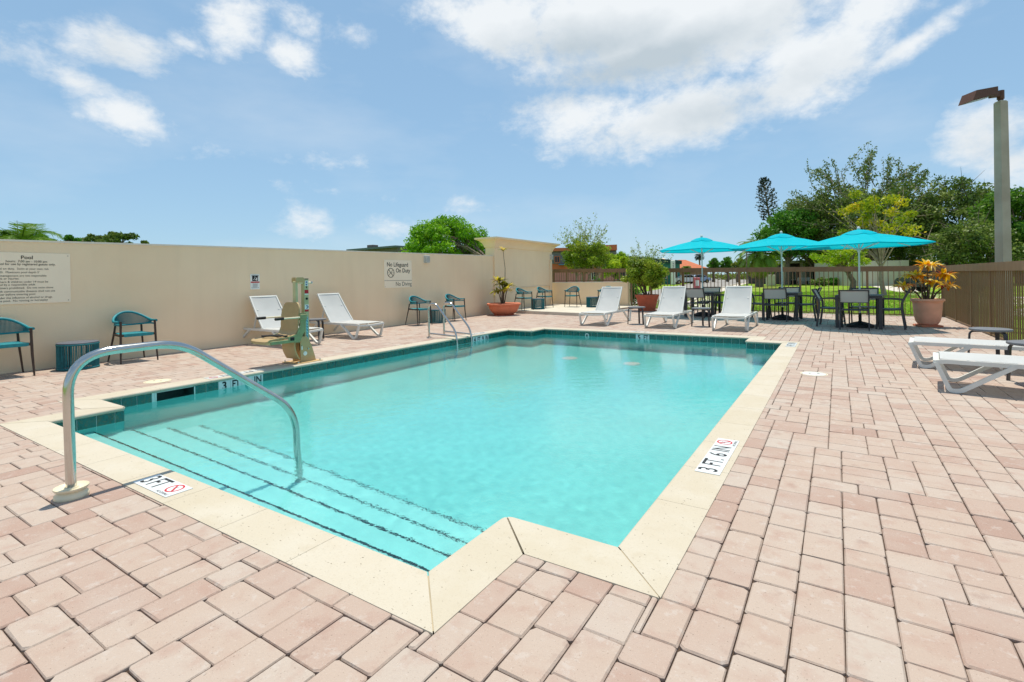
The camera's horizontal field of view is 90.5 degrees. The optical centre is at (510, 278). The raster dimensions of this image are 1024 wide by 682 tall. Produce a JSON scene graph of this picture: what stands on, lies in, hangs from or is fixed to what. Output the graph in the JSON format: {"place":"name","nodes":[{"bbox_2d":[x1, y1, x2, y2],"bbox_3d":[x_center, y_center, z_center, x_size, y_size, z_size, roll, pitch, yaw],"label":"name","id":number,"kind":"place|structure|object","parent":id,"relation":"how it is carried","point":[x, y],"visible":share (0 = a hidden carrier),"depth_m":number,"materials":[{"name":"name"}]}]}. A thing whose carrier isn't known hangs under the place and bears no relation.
{"place":"outdoors","nodes":[
{"label":"outdoors","id":0,"kind":"place"},
{"bbox_2d":[0,309,1023,681],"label":"patio","id":1,"kind":"structure","parent":0,"point":[862,521],"depth_m":2.14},
{"bbox_2d":[0,317,34,375],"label":"rope armchair","id":2,"kind":"object","parent":1,"relation":"on","point":[20,327],"visible":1,"depth_m":7.18,"materials":[{"name":"teal metal"}]},
{"bbox_2d":[55,340,99,370],"bbox_3d":[-6.538,1.145,7.661,0.518,0.397,0.518,-1,0,33],"label":"rope drum table","id":3,"kind":"object","parent":1,"relation":"on","point":[64,360],"visible":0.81,"depth_m":7.47,"materials":[{"name":"teal metal"}]},
{"bbox_2d":[107,311,158,363],"bbox_3d":[-6.211,0.934,8.330,0.561,0.821,0.562,-1,0,35],"label":"rope armchair","id":4,"kind":"object","parent":1,"relation":"on","point":[116,321],"visible":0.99,"depth_m":8.38,"materials":[{"name":"teal metal"}]},
{"bbox_2d":[143,379,170,383],"bbox_3d":[-4.545,1.314,6.522,0.300,0.011,0.300,-1,0,10],"label":"skimmer lid","id":5,"kind":"object","parent":1,"relation":"on","point":[156,381],"visible":1,"depth_m":6.48,"materials":[{"name":"beige plastic"}]},
{"bbox_2d":[0,239,493,373],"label":"stucco wall","id":6,"kind":"structure","parent":1,"relation":"on","point":[196,296],"depth_m":9.72,"materials":[{"name":"beige paint"}]},
{"bbox_2d":[0,252,70,304],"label":"pool rules sign","id":7,"kind":"object","parent":6,"relation":"attached to","point":[28,278],"visible":1,"depth_m":7.57,"materials":[{"name":"white"}]},
{"bbox_2d":[250,274,259,288],"bbox_3d":[-5.324,0.058,10.560,0.029,0.315,0.205,-1,0,31],"label":"lift instruction sign","id":8,"kind":"object","parent":6,"relation":"attached to","point":[254,281],"visible":1,"depth_m":10.55,"materials":[{"name":"white"}]},
{"bbox_2d":[384,260,411,287],"bbox_3d":[-3.151,-0.143,14.204,0.023,0.772,1.095,-1,0,31],"label":"no lifeguard sign","id":9,"kind":"object","parent":6,"relation":"attached to","point":[397,273],"visible":1,"depth_m":14.18,"materials":[{"name":"white plastic"}]},
{"bbox_2d":[243,295,322,345],"bbox_3d":[-4.756,0.828,10.305,2.010,0.976,0.742,-1,0,33],"label":"sun lounger","id":10,"kind":"object","parent":1,"relation":"on","point":[267,306],"visible":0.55,"depth_m":10.33,"materials":[{"name":"white plastic"}]},
{"bbox_2d":[251,277,321,363],"bbox_3d":[-3.395,0.636,7.728,0.504,1.319,0.935,-1,0,33],"label":"pool lift","id":11,"kind":"object","parent":1,"relation":"on","point":[297,348],"visible":1,"depth_m":7.79,"materials":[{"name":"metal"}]},
{"bbox_2d":[309,318,325,339],"bbox_3d":[-4.198,1.080,10.910,0.452,0.460,0.470,-1,0,21],"label":"round side table","id":12,"kind":"object","parent":1,"relation":"on","point":[318,320],"visible":0.7,"depth_m":10.79,"materials":[{"name":"grey metal"}]},
{"bbox_2d":[310,293,383,338],"bbox_3d":[-3.875,0.814,11.617,2.010,0.976,0.742,-1,0,33],"label":"sun lounger","id":13,"kind":"object","parent":1,"relation":"on","point":[335,310],"visible":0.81,"depth_m":11.61,"materials":[{"name":"white plastic"}]},
{"bbox_2d":[0,327,799,635],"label":"swimming pool","id":14,"kind":"structure","parent":1,"relation":"in","point":[646,556],"depth_m":2.62,"materials":[{"name":"paint"}]},
{"bbox_2d":[52,341,300,502],"bbox_3d":[-2.206,1.369,3.584,0.170,1.918,1.580,-1,0,33],"label":"pool handrail","id":15,"kind":"object","parent":14,"relation":"attached to","point":[72,488],"visible":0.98,"depth_m":3.05,"materials":[{"name":"metal"}]},
{"bbox_2d":[75,334,775,575],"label":"pool water","id":16,"kind":"structure","parent":14,"relation":"in","point":[427,461],"depth_m":4.50,"materials":[{"name":"teal liquid"}]},
{"bbox_2d":[405,296,431,325],"bbox_3d":[-2.591,0.875,14.208,0.561,0.821,0.562,-1,0,40],"label":"rope armchair","id":17,"kind":"object","parent":1,"relation":"on","point":[416,302],"visible":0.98,"depth_m":14.22,"materials":[{"name":"teal fabric"}]},
{"bbox_2d":[430,308,445,322],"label":"rope drum table","id":18,"kind":"object","parent":1,"relation":"on","point":[435,317],"visible":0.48,"depth_m":14.61,"materials":[{"name":"teal metal"}]},
{"bbox_2d":[426,302,472,344],"bbox_3d":[-1.326,1.386,11.051,0.882,1.752,0.618,-1,0,33],"label":"pool ladder","id":19,"kind":"object","parent":1,"relation":"on","point":[449,322],"visible":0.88,"depth_m":11.03,"materials":[{"name":"metal"}]},
{"bbox_2d":[442,294,465,319],"bbox_3d":[-1.747,0.861,15.482,0.561,0.821,0.562,-1,0,36],"label":"rope armchair","id":20,"kind":"object","parent":1,"relation":"on","point":[447,296],"visible":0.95,"depth_m":15.53,"materials":[{"name":"teal fabric"}]},
{"bbox_2d":[487,302,520,315],"bbox_3d":[-0.241,1.035,17.474,1.180,0.418,1.180,-1,0,33],"label":"bowl planter","id":21,"kind":"object","parent":1,"relation":"on","point":[505,309],"visible":0.96,"depth_m":17.09,"materials":[{"name":"ceramic"}]},
{"bbox_2d":[491,246,516,303],"bbox_3d":[-0.337,-0.119,17.514,1.091,2.020,0.822,-1,0,33],"label":"cordyline plant","id":22,"kind":"object","parent":21,"relation":"on","point":[506,285],"visible":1,"depth_m":17.43,"materials":[{"name":"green plant"}]},
{"bbox_2d":[474,236,559,307],"bbox_3d":[0.450,-0.122,20.516,0.968,2.810,5.258,-1,0,31],"label":"tall wall section","id":23,"kind":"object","parent":1,"relation":"on","point":[527,262],"depth_m":20.03,"materials":[{"name":"paint"}]},
{"bbox_2d":[509,262,550,302],"bbox_3d":[0.837,0.127,20.718,0.050,1.901,3.550,-1,0,31],"label":"electrical conduit","id":24,"kind":"object","parent":23,"relation":"attached to","point":[540,286],"visible":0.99,"depth_m":22.16,"materials":[{"name":"metal"}]},
{"bbox_2d":[515,304,637,315],"bbox_3d":[2.236,1.163,19.597,4.300,0.120,5.250,-1,0,33],"label":"concrete pad","id":25,"kind":"object","parent":1,"relation":"on","point":[568,310],"visible":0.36,"depth_m":18.31,"materials":[{"name":"beige concrete"}]},
{"bbox_2d":[514,288,533,310],"bbox_3d":[0.435,0.725,18.466,0.561,0.821,0.562,-1,0,40],"label":"rope armchair","id":26,"kind":"object","parent":25,"relation":"on","point":[522,293],"visible":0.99,"depth_m":18.48,"materials":[{"name":"teal metal"}]},
{"bbox_2d":[531,298,544,308],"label":"rope drum table","id":27,"kind":"object","parent":25,"relation":"on","point":[540,304],"visible":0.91,"depth_m":18.81,"materials":[{"name":"teal fabric"}]},
{"bbox_2d":[535,287,553,307],"bbox_3d":[1.274,0.711,19.769,0.561,0.821,0.562,-1,0,39],"label":"rope armchair","id":28,"kind":"object","parent":25,"relation":"on","point":[541,291],"visible":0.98,"depth_m":19.72,"materials":[{"name":"teal metal"}]},
{"bbox_2d":[564,286,581,306],"bbox_3d":[2.459,0.691,20.127,0.562,0.821,0.561,-1,0,27],"label":"rope armchair","id":29,"kind":"object","parent":25,"relation":"on","point":[575,290],"visible":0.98,"depth_m":20.22,"materials":[{"name":"teal metal"}]},
{"bbox_2d":[586,296,597,306],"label":"rope drum table","id":30,"kind":"object","parent":25,"relation":"on","point":[593,300],"visible":0.76,"depth_m":19.60,"materials":[{"name":"teal fabric"}]},
{"bbox_2d":[552,281,629,305],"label":"wall","id":31,"kind":"structure","parent":1,"relation":"on","point":[588,289],"depth_m":21.60,"materials":[{"name":"paint"}]},
{"bbox_2d":[552,268,627,281],"bbox_3d":[3.101,-0.166,21.713,4.345,0.610,0.090,-1,0,41],"label":"picket fence","id":32,"kind":"object","parent":31,"relation":"on","point":[580,271],"visible":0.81,"depth_m":21.59,"materials":[{"name":"brown paint"}]},
{"bbox_2d":[579,287,630,325],"bbox_3d":[2.599,0.707,13.857,0.742,0.976,2.010,-1,0,33],"label":"sun lounger","id":33,"kind":"object","parent":1,"relation":"on","point":[608,300],"visible":0.98,"depth_m":13.99,"materials":[{"name":"white plastic"}]},
{"bbox_2d":[627,306,644,324],"bbox_3d":[3.312,0.956,13.352,0.452,0.460,0.470,-1,0,30],"label":"round side table","id":34,"kind":"object","parent":1,"relation":"on","point":[638,307],"visible":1,"depth_m":13.32,"materials":[{"name":"grey metal"}]},
{"bbox_2d":[635,294,658,310],"bbox_3d":[4.972,0.861,18.516,0.850,0.595,0.850,-1,0,33],"label":"tapered planter","id":35,"kind":"object","parent":1,"relation":"on","point":[648,302],"visible":0.88,"depth_m":18.23,"materials":[{"name":"ceramic"}]},
{"bbox_2d":[621,237,672,294],"bbox_3d":[4.973,-0.450,18.654,1.843,2.138,1.870,-1,0,2],"label":"potted bush","id":36,"kind":"object","parent":35,"relation":"in","point":[644,272],"visible":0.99,"depth_m":18.27,"materials":[{"name":"green plant"}]},
{"bbox_2d":[643,286,693,328],"bbox_3d":[4.045,0.683,12.926,0.742,0.976,2.010,-1,0,33],"label":"sun lounger","id":37,"kind":"object","parent":1,"relation":"on","point":[671,302],"visible":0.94,"depth_m":13.07,"materials":[{"name":"white plastic"}]},
{"bbox_2d":[685,288,710,317],"bbox_3d":[5.573,0.707,15.157,0.570,0.888,0.636,-1,0,38],"label":"sling dining chair","id":38,"kind":"object","parent":1,"relation":"on","point":[691,293],"visible":0.94,"depth_m":14.99,"materials":[{"name":"grey metal"}]},
{"bbox_2d":[660,235,737,316],"bbox_3d":[5.911,-0.111,15.676,2.780,2.508,2.408,-1,0,-9],"label":"market umbrella","id":39,"kind":"object","parent":1,"relation":"on","point":[702,245],"visible":0.81,"depth_m":15.41,"materials":[{"name":"teal fabric"}]},
{"bbox_2d":[691,307,710,326],"bbox_3d":[4.671,0.933,12.452,0.452,0.460,0.470,-1,0,30],"label":"round side table","id":40,"kind":"object","parent":1,"relation":"on","point":[700,308],"visible":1,"depth_m":12.42,"materials":[{"name":"grey metal"}]},
{"bbox_2d":[684,291,720,316],"bbox_3d":[5.914,0.769,15.659,0.880,0.746,0.880,-1,0,36],"label":"dining table","id":41,"kind":"object","parent":1,"relation":"on","point":[712,293],"visible":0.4,"depth_m":15.53,"materials":[{"name":"grey metal"}]},
{"bbox_2d":[697,287,720,314],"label":"sling dining chair","id":42,"kind":"object","parent":1,"relation":"on","point":[712,288],"visible":0.26,"depth_m":16.25,"materials":[{"name":"grey metal"}]},
{"bbox_2d":[711,286,757,330],"bbox_3d":[5.344,0.662,12.053,0.742,0.976,2.010,-1,0,33],"label":"sun lounger","id":43,"kind":"object","parent":1,"relation":"on","point":[737,301],"visible":1,"depth_m":12.20,"materials":[{"name":"white plastic"}]},
{"bbox_2d":[747,293,771,319],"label":"sling dining chair","id":44,"kind":"object","parent":1,"relation":"on","point":[754,303],"visible":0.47,"depth_m":14.42,"materials":[{"name":"grey metal"}]},
{"bbox_2d":[728,231,817,319],"bbox_3d":[7.496,-0.108,14.037,2.780,2.450,2.408,-1,0,9],"label":"market umbrella","id":45,"kind":"object","parent":1,"relation":"on","point":[780,242],"visible":0.94,"depth_m":13.86,"materials":[{"name":"teal fabric"}]},
{"bbox_2d":[763,288,788,321],"bbox_3d":[7.089,0.682,13.569,0.570,0.888,0.636,-1,0,33],"label":"sling dining chair","id":46,"kind":"object","parent":1,"relation":"on","point":[774,293],"visible":1,"depth_m":13.40,"materials":[{"name":"grey fabric"}]},
{"bbox_2d":[761,292,802,320],"bbox_3d":[7.499,0.743,14.020,0.880,0.746,0.880,-1,0,37],"label":"dining table","id":47,"kind":"object","parent":1,"relation":"on","point":[796,294],"visible":0.58,"depth_m":13.91,"materials":[{"name":"grey metal"}]},
{"bbox_2d":[630,266,942,316],"bbox_3d":[8.372,0.329,17.131,9.508,1.605,0.090,-1,0,41],"label":"picket fence","id":48,"kind":"object","parent":1,"relation":"on","point":[847,269],"visible":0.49,"depth_m":16.29,"materials":[{"name":"brown paint"}]},
{"bbox_2d":[774,287,799,317],"bbox_3d":[7.899,0.669,14.502,0.570,0.888,0.636,-1,0,40],"label":"sling dining chair","id":49,"kind":"object","parent":1,"relation":"on","point":[793,289],"visible":0.31,"depth_m":14.58,"materials":[{"name":"grey metal"}]},
{"bbox_2d":[793,287,821,320],"bbox_3d":[7.973,0.667,13.627,0.637,0.888,0.570,-1,0,37],"label":"sling dining chair","id":50,"kind":"object","parent":1,"relation":"on","point":[812,303],"visible":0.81,"depth_m":13.57,"materials":[{"name":"grey metal"}]},
{"bbox_2d":[800,371,827,375],"bbox_3d":[3.761,1.177,6.297,0.300,0.011,0.300,-1,0,10],"label":"skimmer lid","id":51,"kind":"object","parent":1,"relation":"on","point":[814,373],"visible":1,"depth_m":6.28,"materials":[{"name":"white plastic"}]},
{"bbox_2d":[811,288,845,326],"bbox_3d":[7.575,0.674,12.096,0.636,0.888,0.570,-1,0,39],"label":"sling dining chair","id":52,"kind":"object","parent":1,"relation":"on","point":[817,295],"visible":0.75,"depth_m":12.11,"materials":[{"name":"grey metal"}]},
{"bbox_2d":[838,290,869,330],"bbox_3d":[7.631,0.673,11.273,0.570,0.888,0.637,-1,0,35],"label":"sling dining chair","id":53,"kind":"object","parent":1,"relation":"on","point":[853,296],"visible":1,"depth_m":11.09,"materials":[{"name":"grey fabric"}]},
{"bbox_2d":[835,294,884,329],"bbox_3d":[8.056,0.734,11.710,0.880,0.746,0.880,-1,0,39],"label":"dining table","id":54,"kind":"object","parent":1,"relation":"on","point":[879,297],"visible":0.72,"depth_m":11.61,"materials":[{"name":"grey metal"}]},
{"bbox_2d":[848,288,878,322],"bbox_3d":[8.472,0.659,12.179,0.570,0.888,0.636,-1,0,40],"label":"sling dining chair","id":55,"kind":"object","parent":1,"relation":"on","point":[873,290],"visible":0.45,"depth_m":12.24,"materials":[{"name":"grey metal"}]},
{"bbox_2d":[795,226,935,327],"bbox_3d":[8.054,-0.054,11.727,2.408,2.322,2.780,-1,0,-39],"label":"market umbrella","id":56,"kind":"object","parent":1,"relation":"on","point":[858,240],"visible":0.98,"depth_m":11.49,"materials":[{"name":"teal fabric"}]},
{"bbox_2d":[875,288,910,329],"bbox_3d":[8.517,0.659,11.300,0.637,0.888,0.570,-1,0,39],"label":"sling dining chair","id":57,"kind":"object","parent":1,"relation":"on","point":[901,308],"visible":0.91,"depth_m":11.15,"materials":[{"name":"grey metal"}]},
{"bbox_2d":[910,298,945,326],"bbox_3d":[9.499,0.765,11.566,0.636,0.636,0.636,-1,0,33],"label":"croton planter","id":58,"kind":"object","parent":1,"relation":"on","point":[927,312],"visible":0.97,"depth_m":11.38,"materials":[{"name":"ceramic"}]},
{"bbox_2d":[892,259,959,298],"bbox_3d":[9.455,0.018,11.620,0.860,0.989,1.255,-1,0,-38],"label":"croton plant","id":59,"kind":"object","parent":58,"relation":"on","point":[915,275],"visible":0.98,"depth_m":11.52,"materials":[{"name":"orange plant"}]},
{"bbox_2d":[908,336,1023,367],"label":"sun lounger","id":60,"kind":"object","parent":1,"relation":"on","point":[966,344],"visible":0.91,"depth_m":6.55,"materials":[{"name":"white plastic"}]},
{"bbox_2d":[933,351,1023,392],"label":"sun lounger","id":61,"kind":"object","parent":1,"relation":"on","point":[942,358],"visible":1,"depth_m":5.23,"materials":[{"name":"white plastic"}]},
{"bbox_2d":[942,260,1023,339],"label":"picket fence","id":62,"kind":"object","parent":1,"relation":"on","point":[966,303],"visible":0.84,"depth_m":9.94,"materials":[{"name":"brown paint"}]},
{"bbox_2d":[967,327,1013,360],"bbox_3d":[6.550,0.902,6.922,0.470,0.460,0.452,-1,0,-29],"label":"round side table","id":63,"kind":"object","parent":1,"relation":"on","point":[998,331],"visible":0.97,"depth_m":6.87,"materials":[{"name":"grey metal"}]},
{"bbox_2d":[1006,340,1023,380],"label":"round side table","id":64,"kind":"object","parent":1,"relation":"on","point":[1015,343],"visible":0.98,"depth_m":5.67,"materials":[{"name":"grey metal"}]},
{"bbox_2d":[0,0,1023,274],"label":"sky","id":65,"kind":"structure","parent":0,"point":[293,124],"materials":[{"name":"blue"}]},
{"bbox_2d":[616,281,641,304],"bbox_3d":[4.828,0.567,21.046,1.217,1.252,1.331,-1,0,33],"label":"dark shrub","id":66,"kind":"object","parent":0,"point":[633,293],"visible":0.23,"depth_m":20.64,"materials":[{"name":"green plant"}]},
{"bbox_2d":[636,278,745,305],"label":"road","id":67,"kind":"structure","parent":0,"point":[717,283],"depth_m":72.33,"materials":[{"name":"grey asphalt"}]},
{"bbox_2d":[600,251,630,281],"bbox_3d":[6.085,-0.270,29.861,1.802,2.820,2.062,-1,0,33],"label":"broad leaf tree","id":68,"kind":"object","parent":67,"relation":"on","point":[619,260],"visible":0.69,"depth_m":29.59,"materials":[{"name":"green plant"}]},
{"bbox_2d":[675,275,695,283],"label":"parked car","id":69,"kind":"object","parent":67,"relation":"on","point":[689,279],"visible":0.37,"depth_m":79.19,"materials":[{"name":"white paint"}]},
{"bbox_2d":[706,258,721,281],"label":"clipped tree","id":70,"kind":"object","parent":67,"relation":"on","point":[714,263],"visible":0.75,"depth_m":99.30,"materials":[{"name":"green plant"}]},
{"bbox_2d":[638,283,1023,339],"bbox_3d":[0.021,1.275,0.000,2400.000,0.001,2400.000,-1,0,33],"label":"lawn","id":71,"kind":"structure","parent":0,"point":[805,287],"depth_m":42.33,"materials":[{"name":"green plant"}]},
{"bbox_2d":[0,221,63,240],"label":"yard palm","id":72,"kind":"object","parent":71,"relation":"on","point":[36,233],"visible":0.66,"depth_m":23.83,"materials":[{"name":"green plant"}]},
{"bbox_2d":[52,234,81,241],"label":"distant tree","id":73,"kind":"object","parent":71,"relation":"on","point":[69,237],"visible":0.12,"depth_m":70.19,"materials":[{"name":"green plant"}]},
{"bbox_2d":[81,233,105,241],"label":"distant tree","id":74,"kind":"object","parent":71,"relation":"on","point":[90,237],"visible":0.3,"depth_m":81.16,"materials":[{"name":"green plant"}]},
{"bbox_2d":[102,231,139,242],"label":"distant tree","id":75,"kind":"object","parent":71,"relation":"on","point":[113,237],"visible":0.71,"depth_m":78.88,"materials":[{"name":"green plant"}]},
{"bbox_2d":[346,245,446,251],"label":"grey roofed building","id":76,"kind":"structure","parent":71,"relation":"on","point":[394,248],"depth_m":56.99,"materials":[{"name":"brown wood"}]},
{"bbox_2d":[400,214,489,254],"bbox_3d":[-5.184,-1.809,40.062,7.468,6.674,7.164,-1,0,-10],"label":"round tree","id":77,"kind":"object","parent":71,"relation":"on","point":[437,236],"visible":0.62,"depth_m":38.31,"materials":[{"name":"green plant"}]},
{"bbox_2d":[553,213,614,281],"bbox_3d":[3.454,-0.943,23.982,2.988,4.372,2.663,-1,0,33],"label":"multi stem tree","id":78,"kind":"object","parent":71,"relation":"on","point":[594,254],"visible":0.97,"depth_m":23.59,"materials":[{"name":"green plant"}]},
{"bbox_2d":[552,245,616,281],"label":"orange pink building","id":79,"kind":"structure","parent":71,"relation":"on","point":[558,262],"depth_m":65.00,"materials":[{"name":"paint"}]},
{"bbox_2d":[617,256,681,284],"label":"building","id":80,"kind":"structure","parent":71,"relation":"on","point":[666,264],"depth_m":80.10,"materials":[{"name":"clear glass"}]},
{"bbox_2d":[671,260,675,284],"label":"pylon sign","id":81,"kind":"object","parent":71,"relation":"on","point":[672,263],"visible":0.63,"depth_m":73.83,"materials":[{"name":"white"}]},
{"bbox_2d":[680,260,707,282],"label":"terracotta house","id":82,"kind":"structure","parent":71,"relation":"on","point":[688,263],"depth_m":99.45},
{"bbox_2d":[719,256,732,281],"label":"clipped tree","id":83,"kind":"object","parent":71,"relation":"on","point":[727,262],"visible":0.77,"depth_m":99.65,"materials":[{"name":"green plant"}]},
{"bbox_2d":[708,272,745,279],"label":"distant hedgerow","id":84,"kind":"object","parent":71,"relation":"on","point":[718,275],"visible":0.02,"depth_m":147.60,"materials":[{"name":"green plant"}]},
{"bbox_2d":[731,258,743,281],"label":"roadside tree","id":85,"kind":"object","parent":71,"relation":"on","point":[734,264],"visible":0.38,"depth_m":89.76,"materials":[{"name":"green plant"}]},
{"bbox_2d":[734,239,785,286],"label":"date palm","id":86,"kind":"object","parent":71,"relation":"on","point":[759,258],"visible":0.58,"depth_m":53.21,"materials":[{"name":"green plant"}]},
{"bbox_2d":[755,177,778,258],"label":"norfolk pine","id":87,"kind":"object","parent":71,"relation":"on","point":[763,183],"visible":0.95,"depth_m":89.73,"materials":[{"name":"green plant"}]},
{"bbox_2d":[766,275,774,285],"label":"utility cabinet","id":88,"kind":"object","parent":71,"relation":"on","point":[769,280],"visible":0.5,"depth_m":57.69,"materials":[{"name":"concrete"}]},
{"bbox_2d":[750,207,822,284],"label":"fern leaf tree","id":89,"kind":"object","parent":71,"relation":"on","point":[779,221],"visible":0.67,"depth_m":59.82,"materials":[{"name":"green plant"}]},
{"bbox_2d":[773,191,859,266],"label":"olive tree","id":90,"kind":"object","parent":71,"relation":"on","point":[809,261],"visible":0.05,"depth_m":63.70,"materials":[{"name":"green plant"}]},
{"bbox_2d":[809,276,829,285],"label":"garden shrub","id":91,"kind":"object","parent":71,"relation":"on","point":[823,282],"visible":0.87,"depth_m":51.86,"materials":[{"name":"green plant"}]},
{"bbox_2d":[826,277,837,285],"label":"garden shrub","id":92,"kind":"object","parent":71,"relation":"on","point":[835,281],"visible":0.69,"depth_m":53.77,"materials":[{"name":"green plant"}]},
{"bbox_2d":[743,258,922,283],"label":"shop building","id":93,"kind":"structure","parent":71,"relation":"on","point":[795,274],"depth_m":66.30,"materials":[{"name":"concrete"}]},
{"bbox_2d":[809,249,871,289],"bbox_3d":[23.957,-0.974,37.121,4.002,3.700,3.387,-1,0,33],"label":"lawn tree","id":94,"kind":"object","parent":71,"relation":"on","point":[835,257],"visible":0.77,"depth_m":36.72,"materials":[{"name":"green plant"}]},
{"bbox_2d":[814,260,908,285],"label":"pale block wall","id":95,"kind":"structure","parent":71,"relation":"on","point":[843,280],"depth_m":50.03,"materials":[{"name":"concrete"}]},
{"bbox_2d":[783,141,973,276],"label":"spreading tree","id":96,"kind":"object","parent":71,"relation":"on","point":[826,222],"visible":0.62,"depth_m":58.66,"materials":[{"name":"green plant"}]},
{"bbox_2d":[825,173,942,294],"bbox_3d":[20.500,-2.415,27.887,6.988,6.675,3.970,-1,0,14],"label":"yellowing tree","id":97,"kind":"object","parent":71,"relation":"on","point":[878,254],"visible":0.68,"depth_m":27.75,"materials":[{"name":"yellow plant"}]},
{"bbox_2d":[883,246,944,265],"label":"dark tree","id":98,"kind":"object","parent":71,"relation":"on","point":[910,257],"visible":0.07,"depth_m":63.73,"materials":[{"name":"green plant"}]},
{"bbox_2d":[900,170,1020,265],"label":"dense tree","id":99,"kind":"object","parent":71,"relation":"on","point":[967,196],"visible":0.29,"depth_m":54.62,"materials":[{"name":"green plant"}]},
{"bbox_2d":[912,206,1023,272],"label":"hanging tree","id":100,"kind":"object","parent":71,"relation":"on","point":[973,241],"visible":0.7,"depth_m":45.28,"materials":[{"name":"green plant"}]},
{"bbox_2d":[958,86,1012,327],"bbox_3d":[10.794,-1.595,11.500,0.905,5.414,0.380,-1,0,0],"label":"parking lamp post","id":101,"kind":"object","parent":71,"relation":"on","point":[1002,225],"visible":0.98,"depth_m":11.41,"materials":[{"name":"grey concrete"}]},
{"bbox_2d":[967,185,1023,283],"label":"edge tree","id":102,"kind":"object","parent":71,"relation":"on","point":[1017,199],"visible":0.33,"depth_m":47.56,"materials":[{"name":"green plant"}]},
{"bbox_2d":[873,286,1023,303],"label":"driveway","id":103,"kind":"structure","parent":0,"point":[891,288],"depth_m":39.45,"materials":[{"name":"grey asphalt"}]},
{"bbox_2d":[894,271,994,292],"bbox_3d":[25.479,0.095,30.005,1.784,1.450,4.310,-1,0,-27],"label":"parked car","id":104,"kind":"object","parent":103,"relation":"on","point":[918,289],"visible":0.3,"depth_m":30.62,"materials":[{"name":"grey paint"}]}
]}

